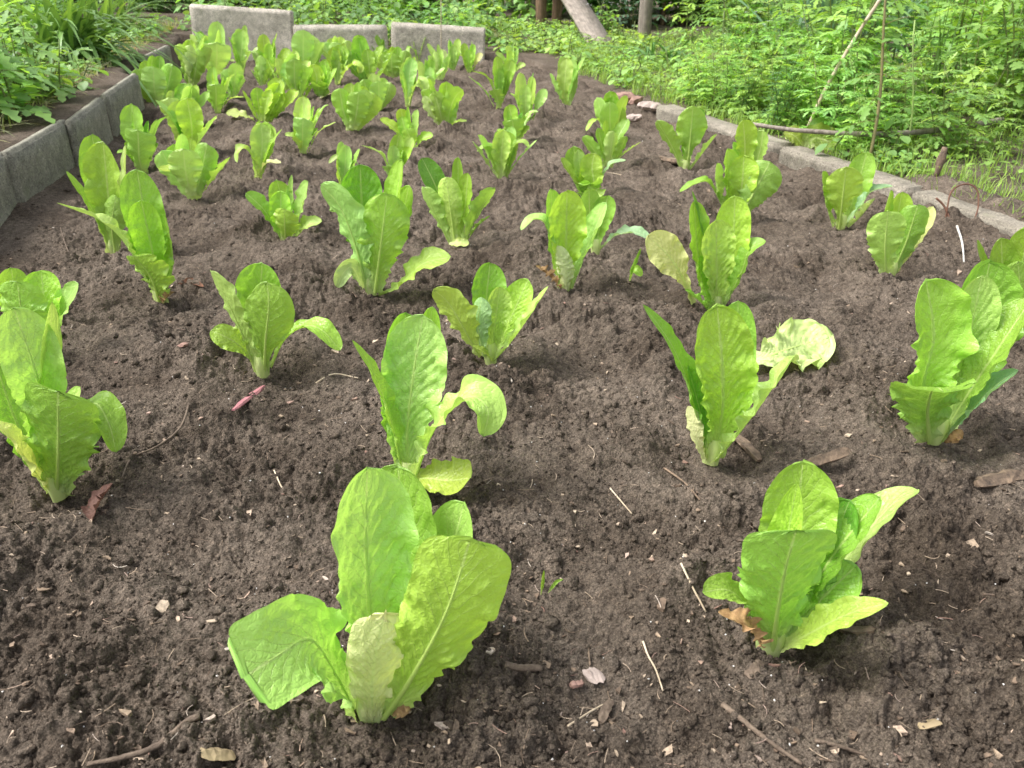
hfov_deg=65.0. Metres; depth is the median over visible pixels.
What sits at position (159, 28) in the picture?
herb
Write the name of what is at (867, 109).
tall stalk
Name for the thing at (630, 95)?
stone
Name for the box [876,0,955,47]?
shrubby weed
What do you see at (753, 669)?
wood chip
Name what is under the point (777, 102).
whorled weed
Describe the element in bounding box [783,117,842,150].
sprawling weed
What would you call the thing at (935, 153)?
ground cover
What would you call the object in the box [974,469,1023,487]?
wood chip
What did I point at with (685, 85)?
herb
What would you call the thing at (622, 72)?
herb
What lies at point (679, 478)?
twig
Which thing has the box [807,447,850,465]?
wood chip
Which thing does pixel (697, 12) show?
shrubby weed
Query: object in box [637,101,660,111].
stone
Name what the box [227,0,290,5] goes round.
bush
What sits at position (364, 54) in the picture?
romaine lettuce
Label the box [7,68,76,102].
herb
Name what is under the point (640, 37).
herb
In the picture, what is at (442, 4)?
leafy plant
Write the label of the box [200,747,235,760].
wood chip
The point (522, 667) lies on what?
twig
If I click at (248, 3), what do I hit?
leafy plant
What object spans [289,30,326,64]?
romaine lettuce
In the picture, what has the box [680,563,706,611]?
twig
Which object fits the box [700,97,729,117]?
herb
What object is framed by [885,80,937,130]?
lobed weed
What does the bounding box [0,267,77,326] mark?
romaine lettuce
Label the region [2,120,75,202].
edging slab
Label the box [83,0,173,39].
strap leaf clump
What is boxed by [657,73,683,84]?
herb
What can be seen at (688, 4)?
bush
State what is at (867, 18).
cane
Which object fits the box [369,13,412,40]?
leafy plant
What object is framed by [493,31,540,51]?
herb
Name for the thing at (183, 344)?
wood chip
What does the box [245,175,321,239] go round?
romaine lettuce
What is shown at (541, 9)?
wooden post
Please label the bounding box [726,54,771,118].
lobed weed
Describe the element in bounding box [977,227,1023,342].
romaine lettuce
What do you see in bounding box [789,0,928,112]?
lobed weed
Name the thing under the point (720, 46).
herb
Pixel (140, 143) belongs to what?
romaine lettuce
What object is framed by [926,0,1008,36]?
lobed weed
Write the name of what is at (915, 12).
shrubby weed
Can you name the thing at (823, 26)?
lobed weed
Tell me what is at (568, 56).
herb
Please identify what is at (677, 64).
herb
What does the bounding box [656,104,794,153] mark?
kerb slab
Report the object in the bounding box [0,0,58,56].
broad leaved plant
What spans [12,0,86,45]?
broad leaved plant
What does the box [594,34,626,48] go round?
herb
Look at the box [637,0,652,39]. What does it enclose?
wooden post
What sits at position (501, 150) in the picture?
romaine lettuce
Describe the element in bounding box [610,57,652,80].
herb
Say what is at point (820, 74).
lobed weed
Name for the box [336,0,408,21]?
leafy plant
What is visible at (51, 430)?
romaine lettuce
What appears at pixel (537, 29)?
herb
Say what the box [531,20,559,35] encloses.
herb
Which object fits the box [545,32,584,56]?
herb
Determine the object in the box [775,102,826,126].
herb
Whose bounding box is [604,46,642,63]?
herb
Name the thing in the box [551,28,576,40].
herb
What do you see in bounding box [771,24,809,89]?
lobed weed
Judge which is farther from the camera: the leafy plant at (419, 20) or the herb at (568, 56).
the leafy plant at (419, 20)
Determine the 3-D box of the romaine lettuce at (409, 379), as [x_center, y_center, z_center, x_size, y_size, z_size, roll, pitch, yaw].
[-0.083,0.036,0.823,0.102,0.199,0.131,-21,35,-34]
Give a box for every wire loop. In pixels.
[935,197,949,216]
[945,183,978,216]
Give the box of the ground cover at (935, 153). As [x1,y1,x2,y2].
[17,18,1023,178]
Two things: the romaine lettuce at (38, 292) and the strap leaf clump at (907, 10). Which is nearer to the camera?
the romaine lettuce at (38, 292)
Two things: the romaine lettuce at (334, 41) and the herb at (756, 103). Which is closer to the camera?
the herb at (756, 103)
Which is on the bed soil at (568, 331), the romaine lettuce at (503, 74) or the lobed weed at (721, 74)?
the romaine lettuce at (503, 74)
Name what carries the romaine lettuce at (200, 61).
on the bed soil at (568, 331)
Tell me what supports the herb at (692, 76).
on the ground at (66, 109)
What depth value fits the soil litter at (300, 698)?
0.68 m
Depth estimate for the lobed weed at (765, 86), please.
2.63 m
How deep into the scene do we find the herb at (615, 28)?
5.20 m
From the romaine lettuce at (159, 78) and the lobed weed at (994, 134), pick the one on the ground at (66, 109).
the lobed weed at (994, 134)
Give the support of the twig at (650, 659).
on the bed soil at (568, 331)
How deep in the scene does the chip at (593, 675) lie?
0.64 m
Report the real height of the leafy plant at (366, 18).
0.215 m
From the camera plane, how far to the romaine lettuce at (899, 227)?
1.39 m
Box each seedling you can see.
[541,571,562,593]
[629,249,642,280]
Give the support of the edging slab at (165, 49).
on the ground at (66, 109)
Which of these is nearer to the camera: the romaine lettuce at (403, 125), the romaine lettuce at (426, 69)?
the romaine lettuce at (403, 125)
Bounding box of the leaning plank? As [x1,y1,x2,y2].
[561,0,611,46]
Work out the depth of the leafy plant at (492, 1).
6.08 m
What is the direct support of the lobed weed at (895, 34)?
on the ground at (66, 109)
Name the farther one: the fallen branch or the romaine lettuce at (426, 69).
the romaine lettuce at (426, 69)
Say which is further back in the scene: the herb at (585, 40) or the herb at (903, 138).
the herb at (585, 40)
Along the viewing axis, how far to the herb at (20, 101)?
2.13 m
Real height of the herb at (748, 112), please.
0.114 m
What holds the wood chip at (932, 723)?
on the bed soil at (568, 331)
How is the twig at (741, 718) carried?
on the bed soil at (568, 331)
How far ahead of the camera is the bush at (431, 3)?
6.64 m
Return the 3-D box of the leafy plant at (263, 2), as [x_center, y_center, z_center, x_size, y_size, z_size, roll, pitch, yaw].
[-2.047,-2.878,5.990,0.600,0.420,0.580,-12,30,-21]
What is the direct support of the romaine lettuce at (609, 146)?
on the bed soil at (568, 331)
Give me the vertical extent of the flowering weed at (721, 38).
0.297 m
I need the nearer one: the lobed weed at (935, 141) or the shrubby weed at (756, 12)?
the lobed weed at (935, 141)
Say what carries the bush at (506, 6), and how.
on the ground at (66, 109)
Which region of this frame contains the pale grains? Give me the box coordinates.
[1,118,1004,764]
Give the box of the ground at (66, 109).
[0,0,1023,199]
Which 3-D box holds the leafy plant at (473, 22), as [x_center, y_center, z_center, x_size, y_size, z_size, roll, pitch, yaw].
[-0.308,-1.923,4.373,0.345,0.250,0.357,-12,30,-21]
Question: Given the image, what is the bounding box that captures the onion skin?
[231,385,264,410]
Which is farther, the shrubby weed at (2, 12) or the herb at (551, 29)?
the herb at (551, 29)
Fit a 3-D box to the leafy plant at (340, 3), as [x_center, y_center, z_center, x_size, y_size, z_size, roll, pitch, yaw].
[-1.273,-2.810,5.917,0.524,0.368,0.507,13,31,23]
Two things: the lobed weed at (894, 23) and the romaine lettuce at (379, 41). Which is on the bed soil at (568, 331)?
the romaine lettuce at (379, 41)
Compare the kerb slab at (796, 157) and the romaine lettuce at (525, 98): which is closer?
the kerb slab at (796, 157)
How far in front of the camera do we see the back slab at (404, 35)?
4.20 m
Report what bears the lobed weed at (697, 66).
on the ground at (66, 109)
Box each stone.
[569,678,583,688]
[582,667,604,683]
[616,92,634,100]
[628,96,642,104]
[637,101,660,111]
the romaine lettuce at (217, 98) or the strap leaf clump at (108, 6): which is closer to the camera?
the romaine lettuce at (217, 98)
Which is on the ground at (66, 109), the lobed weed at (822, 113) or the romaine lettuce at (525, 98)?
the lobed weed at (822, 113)
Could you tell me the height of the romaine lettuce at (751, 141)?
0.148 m
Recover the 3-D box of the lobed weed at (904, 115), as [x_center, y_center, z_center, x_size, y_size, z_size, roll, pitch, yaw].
[1.110,-0.802,2.263,0.215,0.291,0.255,8,29,14]
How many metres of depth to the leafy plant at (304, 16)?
4.66 m
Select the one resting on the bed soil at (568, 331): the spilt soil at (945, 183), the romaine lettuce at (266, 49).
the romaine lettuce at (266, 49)
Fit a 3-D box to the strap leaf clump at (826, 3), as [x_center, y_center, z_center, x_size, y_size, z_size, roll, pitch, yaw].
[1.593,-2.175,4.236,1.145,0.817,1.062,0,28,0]
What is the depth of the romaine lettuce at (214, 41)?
3.67 m
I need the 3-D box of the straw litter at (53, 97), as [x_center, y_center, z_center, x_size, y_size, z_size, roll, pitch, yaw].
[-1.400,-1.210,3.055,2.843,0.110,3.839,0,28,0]
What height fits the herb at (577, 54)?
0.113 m
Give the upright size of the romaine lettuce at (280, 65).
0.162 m
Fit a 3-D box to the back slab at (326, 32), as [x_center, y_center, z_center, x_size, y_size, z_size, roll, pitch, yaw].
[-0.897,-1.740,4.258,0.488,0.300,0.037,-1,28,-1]
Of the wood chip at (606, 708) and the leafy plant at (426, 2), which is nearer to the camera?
the wood chip at (606, 708)
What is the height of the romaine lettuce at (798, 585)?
0.172 m
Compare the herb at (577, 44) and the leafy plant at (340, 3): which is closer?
the herb at (577, 44)
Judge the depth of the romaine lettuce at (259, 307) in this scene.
1.06 m
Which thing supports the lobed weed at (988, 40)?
on the ground at (66, 109)
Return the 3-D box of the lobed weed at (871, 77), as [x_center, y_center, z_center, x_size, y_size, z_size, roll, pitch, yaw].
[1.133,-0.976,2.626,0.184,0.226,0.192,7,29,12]
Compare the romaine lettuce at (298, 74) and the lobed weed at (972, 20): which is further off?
the lobed weed at (972, 20)
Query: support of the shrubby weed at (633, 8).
on the ground at (66, 109)
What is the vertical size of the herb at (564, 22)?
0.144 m
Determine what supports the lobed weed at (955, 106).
on the ground at (66, 109)
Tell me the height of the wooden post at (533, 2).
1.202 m
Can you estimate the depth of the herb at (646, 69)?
3.37 m
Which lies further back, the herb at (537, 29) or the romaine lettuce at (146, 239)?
the herb at (537, 29)
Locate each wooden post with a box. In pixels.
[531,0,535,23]
[536,0,546,29]
[551,0,562,24]
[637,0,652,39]
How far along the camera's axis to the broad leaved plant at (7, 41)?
2.56 m
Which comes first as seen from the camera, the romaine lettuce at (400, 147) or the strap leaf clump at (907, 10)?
the romaine lettuce at (400, 147)
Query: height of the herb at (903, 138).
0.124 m
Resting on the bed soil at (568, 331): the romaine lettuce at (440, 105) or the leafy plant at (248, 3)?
the romaine lettuce at (440, 105)
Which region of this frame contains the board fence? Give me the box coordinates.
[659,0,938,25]
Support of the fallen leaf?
on the bed soil at (568, 331)
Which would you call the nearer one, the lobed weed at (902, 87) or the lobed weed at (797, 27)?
the lobed weed at (902, 87)
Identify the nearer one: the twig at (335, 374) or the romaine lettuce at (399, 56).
the twig at (335, 374)
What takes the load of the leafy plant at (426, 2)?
on the ground at (66, 109)
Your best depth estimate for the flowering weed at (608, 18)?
5.14 m
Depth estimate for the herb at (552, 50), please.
4.33 m
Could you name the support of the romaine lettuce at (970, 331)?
on the bed soil at (568, 331)
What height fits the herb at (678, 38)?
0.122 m
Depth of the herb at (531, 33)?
4.81 m
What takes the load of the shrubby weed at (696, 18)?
on the ground at (66, 109)
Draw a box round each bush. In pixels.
[99,0,213,12]
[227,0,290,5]
[336,0,418,13]
[359,0,449,9]
[504,0,565,17]
[547,0,655,22]
[593,0,752,25]
[657,0,734,15]
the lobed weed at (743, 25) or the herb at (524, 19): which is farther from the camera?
the herb at (524, 19)
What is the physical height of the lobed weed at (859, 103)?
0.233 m
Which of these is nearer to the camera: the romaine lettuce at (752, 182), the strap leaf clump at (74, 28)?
the romaine lettuce at (752, 182)
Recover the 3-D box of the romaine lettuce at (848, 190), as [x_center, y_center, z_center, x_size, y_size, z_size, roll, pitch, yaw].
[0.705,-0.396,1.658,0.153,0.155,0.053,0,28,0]
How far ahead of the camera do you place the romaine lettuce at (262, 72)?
3.45 m
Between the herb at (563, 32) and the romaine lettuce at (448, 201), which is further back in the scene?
the herb at (563, 32)
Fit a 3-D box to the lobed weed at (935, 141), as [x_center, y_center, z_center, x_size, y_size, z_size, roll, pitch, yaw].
[1.153,-0.728,2.089,0.242,0.296,0.252,-6,29,-11]
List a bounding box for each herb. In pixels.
[0,82,30,119]
[7,43,52,67]
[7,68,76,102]
[26,59,108,90]
[58,47,120,64]
[66,56,103,73]
[94,13,143,36]
[95,21,118,40]
[96,30,123,43]
[108,23,158,41]
[127,17,169,37]
[487,25,528,44]
[488,38,521,53]
[489,16,509,30]
[493,13,517,26]
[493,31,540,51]
[498,19,525,36]
[501,34,533,48]
[502,27,544,44]
[507,14,535,26]
[509,21,536,32]
[514,13,533,27]
[520,17,542,30]
[522,30,561,48]
[527,35,563,53]
[529,24,550,37]
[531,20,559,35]
[537,26,565,40]
[537,35,568,50]
[540,20,561,36]
[543,19,573,32]
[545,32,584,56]
[549,18,563,27]
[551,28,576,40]
[555,25,579,41]
[560,21,576,33]
[562,38,589,49]
[562,49,593,61]
[564,48,608,64]
[571,37,599,47]
[572,49,607,68]
[573,32,602,47]
[579,25,622,35]
[589,47,617,60]
[593,40,622,52]
[593,62,620,75]
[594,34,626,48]
[594,60,615,69]
[604,19,637,33]
[604,22,622,34]
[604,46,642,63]
[605,37,650,53]
[607,64,648,87]
[608,27,634,41]
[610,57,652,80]
[612,28,654,46]
[614,57,639,71]
[621,31,666,50]
[624,65,662,82]
[630,53,654,68]
[634,49,681,70]
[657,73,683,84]
[663,58,712,76]
[670,30,700,42]
[670,72,699,86]
[671,80,707,95]
[676,36,718,50]
[677,65,717,82]
[694,62,718,81]
[696,94,719,109]
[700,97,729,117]
[705,38,736,52]
[716,91,775,119]
[725,82,794,105]
[728,93,775,120]
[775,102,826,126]
[790,111,816,127]
[815,126,910,164]
[857,127,918,159]
[874,148,923,175]
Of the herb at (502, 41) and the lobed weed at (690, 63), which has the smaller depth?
the lobed weed at (690, 63)
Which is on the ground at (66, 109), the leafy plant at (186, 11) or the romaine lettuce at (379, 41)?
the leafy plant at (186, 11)
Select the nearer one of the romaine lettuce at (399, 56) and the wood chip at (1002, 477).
the wood chip at (1002, 477)
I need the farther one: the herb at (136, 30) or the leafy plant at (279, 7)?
the leafy plant at (279, 7)
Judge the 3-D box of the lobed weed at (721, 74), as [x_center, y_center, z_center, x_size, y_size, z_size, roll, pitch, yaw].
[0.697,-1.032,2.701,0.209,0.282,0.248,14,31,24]
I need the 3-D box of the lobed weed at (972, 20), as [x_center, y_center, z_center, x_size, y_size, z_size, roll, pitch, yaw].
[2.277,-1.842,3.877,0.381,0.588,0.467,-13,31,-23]
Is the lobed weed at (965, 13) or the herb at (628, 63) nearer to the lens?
the lobed weed at (965, 13)
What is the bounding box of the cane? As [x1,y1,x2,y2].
[807,0,880,125]
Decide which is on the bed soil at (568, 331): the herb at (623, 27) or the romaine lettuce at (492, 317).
the romaine lettuce at (492, 317)
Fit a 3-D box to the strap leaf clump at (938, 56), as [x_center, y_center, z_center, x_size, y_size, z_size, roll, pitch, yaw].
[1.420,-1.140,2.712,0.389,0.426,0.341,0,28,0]
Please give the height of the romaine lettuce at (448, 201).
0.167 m
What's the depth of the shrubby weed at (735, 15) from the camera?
5.10 m
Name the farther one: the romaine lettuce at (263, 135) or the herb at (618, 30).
the herb at (618, 30)
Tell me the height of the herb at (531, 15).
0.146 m
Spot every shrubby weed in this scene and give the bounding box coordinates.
[0,1,57,28]
[12,0,83,25]
[97,0,151,17]
[596,0,666,30]
[633,0,708,26]
[660,0,758,46]
[678,0,751,25]
[690,0,757,36]
[712,0,770,36]
[736,0,829,40]
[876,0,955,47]
[895,1,936,30]
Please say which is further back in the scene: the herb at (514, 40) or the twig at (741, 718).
the herb at (514, 40)
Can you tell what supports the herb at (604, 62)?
on the ground at (66, 109)
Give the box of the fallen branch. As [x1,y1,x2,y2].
[753,117,1004,136]
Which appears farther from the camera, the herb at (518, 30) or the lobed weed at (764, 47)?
the herb at (518, 30)
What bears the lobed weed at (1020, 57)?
on the ground at (66, 109)
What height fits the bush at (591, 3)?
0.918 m
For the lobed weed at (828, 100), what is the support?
on the ground at (66, 109)
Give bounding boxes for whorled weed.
[730,59,762,117]
[757,47,806,133]
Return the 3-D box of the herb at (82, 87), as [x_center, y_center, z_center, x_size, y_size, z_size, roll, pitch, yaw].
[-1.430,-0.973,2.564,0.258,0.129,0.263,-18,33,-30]
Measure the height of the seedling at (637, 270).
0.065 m
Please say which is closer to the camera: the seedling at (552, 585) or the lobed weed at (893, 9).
the seedling at (552, 585)
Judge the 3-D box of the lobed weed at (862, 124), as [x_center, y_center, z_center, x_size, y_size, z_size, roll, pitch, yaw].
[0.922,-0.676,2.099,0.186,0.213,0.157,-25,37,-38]
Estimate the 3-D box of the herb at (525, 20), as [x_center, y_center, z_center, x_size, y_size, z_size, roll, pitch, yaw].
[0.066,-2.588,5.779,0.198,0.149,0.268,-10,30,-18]
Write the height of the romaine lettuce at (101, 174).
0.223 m
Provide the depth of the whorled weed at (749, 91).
2.60 m
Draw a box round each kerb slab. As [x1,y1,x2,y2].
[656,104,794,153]
[778,146,922,197]
[911,190,1023,235]
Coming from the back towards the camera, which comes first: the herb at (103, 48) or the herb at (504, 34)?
the herb at (504, 34)
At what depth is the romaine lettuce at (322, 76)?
3.20 m
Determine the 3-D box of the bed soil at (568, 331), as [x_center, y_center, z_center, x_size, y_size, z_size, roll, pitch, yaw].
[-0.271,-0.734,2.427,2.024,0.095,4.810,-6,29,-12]
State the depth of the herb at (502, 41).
4.31 m
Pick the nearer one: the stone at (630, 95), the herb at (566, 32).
the stone at (630, 95)
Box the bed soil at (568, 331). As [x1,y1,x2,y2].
[0,57,1023,767]
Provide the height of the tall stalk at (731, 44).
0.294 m
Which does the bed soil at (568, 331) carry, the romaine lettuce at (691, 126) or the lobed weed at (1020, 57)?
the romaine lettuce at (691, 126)
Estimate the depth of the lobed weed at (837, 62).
2.67 m
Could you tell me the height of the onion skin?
0.023 m
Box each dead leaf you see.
[81,483,111,520]
[178,278,203,286]
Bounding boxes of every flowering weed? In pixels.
[592,0,621,34]
[697,11,780,73]
[780,31,829,88]
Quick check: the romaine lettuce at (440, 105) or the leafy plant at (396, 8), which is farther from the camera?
the leafy plant at (396, 8)
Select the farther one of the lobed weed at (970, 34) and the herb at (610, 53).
the herb at (610, 53)
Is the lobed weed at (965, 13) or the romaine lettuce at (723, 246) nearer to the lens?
the romaine lettuce at (723, 246)
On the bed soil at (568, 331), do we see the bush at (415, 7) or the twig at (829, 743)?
the twig at (829, 743)
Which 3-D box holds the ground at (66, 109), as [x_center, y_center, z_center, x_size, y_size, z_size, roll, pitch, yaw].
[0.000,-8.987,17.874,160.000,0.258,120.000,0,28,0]
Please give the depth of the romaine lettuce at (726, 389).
0.85 m
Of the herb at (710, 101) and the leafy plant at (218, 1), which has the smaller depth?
the herb at (710, 101)
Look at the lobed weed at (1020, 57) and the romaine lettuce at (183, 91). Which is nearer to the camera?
the romaine lettuce at (183, 91)
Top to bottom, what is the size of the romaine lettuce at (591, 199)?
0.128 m
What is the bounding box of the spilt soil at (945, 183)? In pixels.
[904,174,1023,220]
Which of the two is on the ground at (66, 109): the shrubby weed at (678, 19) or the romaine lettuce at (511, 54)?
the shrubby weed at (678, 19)
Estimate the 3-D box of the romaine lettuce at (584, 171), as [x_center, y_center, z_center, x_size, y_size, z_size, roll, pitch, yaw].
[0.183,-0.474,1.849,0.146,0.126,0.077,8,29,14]
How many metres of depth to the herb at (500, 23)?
5.55 m
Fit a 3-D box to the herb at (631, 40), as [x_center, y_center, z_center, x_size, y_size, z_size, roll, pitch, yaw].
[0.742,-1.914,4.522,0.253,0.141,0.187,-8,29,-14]
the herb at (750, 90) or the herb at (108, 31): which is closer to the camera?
the herb at (750, 90)
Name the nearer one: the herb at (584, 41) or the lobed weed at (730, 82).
the lobed weed at (730, 82)
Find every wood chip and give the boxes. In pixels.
[177,342,188,347]
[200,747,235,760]
[598,699,613,723]
[659,156,676,163]
[735,434,761,461]
[744,659,763,678]
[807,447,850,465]
[838,625,875,635]
[917,718,941,729]
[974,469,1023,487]
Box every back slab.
[189,4,293,61]
[293,24,388,59]
[391,22,485,65]
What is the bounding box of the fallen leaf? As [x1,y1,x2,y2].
[756,317,835,371]
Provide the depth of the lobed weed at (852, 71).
2.29 m
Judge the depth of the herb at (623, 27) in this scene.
5.22 m
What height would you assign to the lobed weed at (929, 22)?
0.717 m
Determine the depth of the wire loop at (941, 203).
1.62 m
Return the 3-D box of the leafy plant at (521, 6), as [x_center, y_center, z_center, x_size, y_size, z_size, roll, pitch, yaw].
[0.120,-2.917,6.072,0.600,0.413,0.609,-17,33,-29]
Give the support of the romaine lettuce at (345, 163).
on the bed soil at (568, 331)
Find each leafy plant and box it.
[141,9,191,30]
[165,0,258,14]
[174,0,234,21]
[198,0,267,8]
[234,0,292,8]
[248,1,306,21]
[251,0,328,17]
[260,0,351,18]
[266,0,319,9]
[287,1,323,24]
[292,0,342,18]
[293,0,375,16]
[295,0,348,24]
[297,8,355,24]
[312,0,371,24]
[330,0,400,24]
[331,12,370,24]
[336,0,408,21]
[356,1,413,23]
[357,0,412,17]
[363,4,419,41]
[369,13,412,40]
[380,0,436,21]
[399,0,452,23]
[404,0,466,19]
[422,4,471,26]
[425,0,479,23]
[425,7,491,48]
[438,0,486,24]
[441,0,503,22]
[442,1,508,40]
[448,0,506,33]
[474,0,535,23]
[490,0,563,21]
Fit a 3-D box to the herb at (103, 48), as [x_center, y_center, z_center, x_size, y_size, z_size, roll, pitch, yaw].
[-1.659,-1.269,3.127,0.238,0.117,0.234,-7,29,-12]
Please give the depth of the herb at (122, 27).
4.12 m
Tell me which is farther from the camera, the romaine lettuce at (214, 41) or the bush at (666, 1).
the bush at (666, 1)
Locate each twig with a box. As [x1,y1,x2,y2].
[87,713,200,766]
[121,405,188,478]
[316,373,357,383]
[504,661,542,671]
[567,703,603,726]
[609,487,631,514]
[642,641,663,690]
[663,467,700,500]
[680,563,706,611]
[720,701,802,764]
[814,738,864,755]
[956,225,964,262]
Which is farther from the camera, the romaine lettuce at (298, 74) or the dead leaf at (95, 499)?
the romaine lettuce at (298, 74)
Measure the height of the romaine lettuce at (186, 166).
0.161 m
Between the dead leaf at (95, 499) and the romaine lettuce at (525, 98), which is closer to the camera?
the dead leaf at (95, 499)
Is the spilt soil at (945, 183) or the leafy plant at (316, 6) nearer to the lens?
the spilt soil at (945, 183)
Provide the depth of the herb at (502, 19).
5.72 m
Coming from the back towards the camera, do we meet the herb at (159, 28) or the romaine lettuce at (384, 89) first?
the herb at (159, 28)
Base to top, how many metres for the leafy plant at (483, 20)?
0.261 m
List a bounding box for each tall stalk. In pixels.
[703,10,742,95]
[834,0,932,153]
[841,40,885,125]
[869,20,958,151]
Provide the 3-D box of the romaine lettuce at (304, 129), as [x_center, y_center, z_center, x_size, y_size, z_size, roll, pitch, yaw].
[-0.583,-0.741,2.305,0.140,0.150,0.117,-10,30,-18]
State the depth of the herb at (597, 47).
4.34 m
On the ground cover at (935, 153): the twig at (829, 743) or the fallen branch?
the fallen branch
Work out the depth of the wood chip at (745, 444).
0.94 m
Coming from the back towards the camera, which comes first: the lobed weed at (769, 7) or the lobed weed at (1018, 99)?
the lobed weed at (769, 7)
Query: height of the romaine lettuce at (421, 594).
0.208 m
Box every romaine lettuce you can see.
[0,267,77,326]
[0,302,126,502]
[58,169,174,303]
[66,134,125,253]
[117,103,165,174]
[131,55,181,104]
[154,133,229,199]
[156,97,216,144]
[159,83,209,118]
[174,36,211,85]
[190,31,204,48]
[192,21,233,74]
[206,66,242,113]
[210,262,341,378]
[218,63,244,97]
[226,78,298,121]
[228,25,258,72]
[228,463,510,724]
[234,121,281,177]
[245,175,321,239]
[251,55,273,85]
[256,33,290,74]
[268,51,310,89]
[282,58,315,97]
[285,96,334,153]
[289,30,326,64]
[309,60,336,96]
[320,159,450,295]
[322,36,351,57]
[323,43,363,84]
[329,142,359,184]
[331,82,381,130]
[339,35,393,80]
[352,306,506,494]
[359,73,395,110]
[362,134,413,174]
[371,35,388,53]
[377,46,411,77]
[380,106,432,147]
[398,56,428,106]
[406,39,424,62]
[416,58,444,89]
[418,157,495,246]
[421,79,466,124]
[427,43,450,79]
[432,262,547,364]
[440,38,460,69]
[459,43,482,72]
[470,56,515,108]
[472,126,536,178]
[495,44,524,71]
[497,104,537,138]
[510,72,547,121]
[520,189,606,291]
[550,56,584,105]
[561,146,624,197]
[581,188,648,254]
[582,119,639,168]
[586,91,627,131]
[643,300,794,465]
[645,191,765,309]
[655,106,716,169]
[680,149,781,212]
[702,459,918,657]
[733,120,767,160]
[822,151,892,229]
[866,190,935,275]
[889,259,1023,445]
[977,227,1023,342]
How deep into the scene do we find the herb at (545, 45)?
4.48 m
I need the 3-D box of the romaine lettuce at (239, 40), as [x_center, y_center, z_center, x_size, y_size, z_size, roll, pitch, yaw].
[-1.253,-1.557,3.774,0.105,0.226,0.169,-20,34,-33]
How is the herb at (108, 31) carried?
on the ground at (66, 109)
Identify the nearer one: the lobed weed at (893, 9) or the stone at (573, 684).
the stone at (573, 684)
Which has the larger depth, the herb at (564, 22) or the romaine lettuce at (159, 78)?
the herb at (564, 22)
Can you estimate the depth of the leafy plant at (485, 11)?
4.94 m
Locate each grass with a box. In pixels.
[0,17,179,132]
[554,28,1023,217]
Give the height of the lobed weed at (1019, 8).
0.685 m
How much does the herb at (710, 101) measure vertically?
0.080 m
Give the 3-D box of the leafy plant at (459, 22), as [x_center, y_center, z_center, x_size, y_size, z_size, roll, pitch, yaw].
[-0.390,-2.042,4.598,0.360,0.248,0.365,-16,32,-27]
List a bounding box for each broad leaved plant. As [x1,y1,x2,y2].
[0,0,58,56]
[0,0,58,123]
[0,0,92,102]
[0,39,36,88]
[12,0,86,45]
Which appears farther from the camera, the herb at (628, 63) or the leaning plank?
the leaning plank
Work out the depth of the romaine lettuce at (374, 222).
1.31 m
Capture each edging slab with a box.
[0,151,17,226]
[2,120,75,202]
[63,97,112,166]
[99,73,144,136]
[140,45,172,64]
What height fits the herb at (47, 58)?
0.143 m
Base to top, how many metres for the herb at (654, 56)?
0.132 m
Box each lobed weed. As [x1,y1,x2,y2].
[668,23,715,103]
[677,37,719,103]
[691,33,749,110]
[698,6,774,83]
[704,0,806,85]
[718,45,754,101]
[722,0,805,78]
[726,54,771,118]
[730,16,793,99]
[736,44,793,113]
[737,34,783,108]
[746,0,835,83]
[757,31,822,104]
[757,37,825,133]
[765,0,936,89]
[771,0,889,88]
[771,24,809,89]
[778,0,886,128]
[781,18,833,98]
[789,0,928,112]
[792,42,865,142]
[799,58,867,124]
[804,26,876,107]
[804,46,868,115]
[824,0,949,100]
[829,22,898,138]
[831,66,892,146]
[835,83,900,154]
[838,51,890,106]
[870,31,933,125]
[870,45,941,136]
[879,0,1007,66]
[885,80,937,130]
[891,0,987,57]
[900,40,1012,157]
[914,0,1021,103]
[918,39,996,153]
[919,0,1022,69]
[921,0,1023,118]
[921,0,1023,133]
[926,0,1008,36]
[930,0,1023,103]
[934,1,999,60]
[953,0,1022,77]
[968,4,1023,87]
[973,79,1023,152]
[980,7,1023,80]
[997,0,1023,80]
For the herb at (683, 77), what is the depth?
3.26 m
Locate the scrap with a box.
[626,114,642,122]
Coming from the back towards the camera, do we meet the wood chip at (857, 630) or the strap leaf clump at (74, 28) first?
the strap leaf clump at (74, 28)
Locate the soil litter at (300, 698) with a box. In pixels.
[0,78,1023,767]
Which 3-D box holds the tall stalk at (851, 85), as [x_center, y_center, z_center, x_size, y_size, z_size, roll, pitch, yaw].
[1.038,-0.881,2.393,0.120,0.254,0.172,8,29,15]
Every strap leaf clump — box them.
[4,0,198,106]
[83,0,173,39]
[576,32,722,63]
[738,0,882,49]
[816,0,928,52]
[893,0,1003,111]
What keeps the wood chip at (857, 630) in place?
on the bed soil at (568, 331)
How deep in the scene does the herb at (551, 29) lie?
5.01 m
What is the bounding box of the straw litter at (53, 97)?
[0,25,509,142]
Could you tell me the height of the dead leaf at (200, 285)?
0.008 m
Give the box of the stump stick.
[934,147,947,176]
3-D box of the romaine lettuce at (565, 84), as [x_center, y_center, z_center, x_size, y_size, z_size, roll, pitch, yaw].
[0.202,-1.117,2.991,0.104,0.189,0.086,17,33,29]
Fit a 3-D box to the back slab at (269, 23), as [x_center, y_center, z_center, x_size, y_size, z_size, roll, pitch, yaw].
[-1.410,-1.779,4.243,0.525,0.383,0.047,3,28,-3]

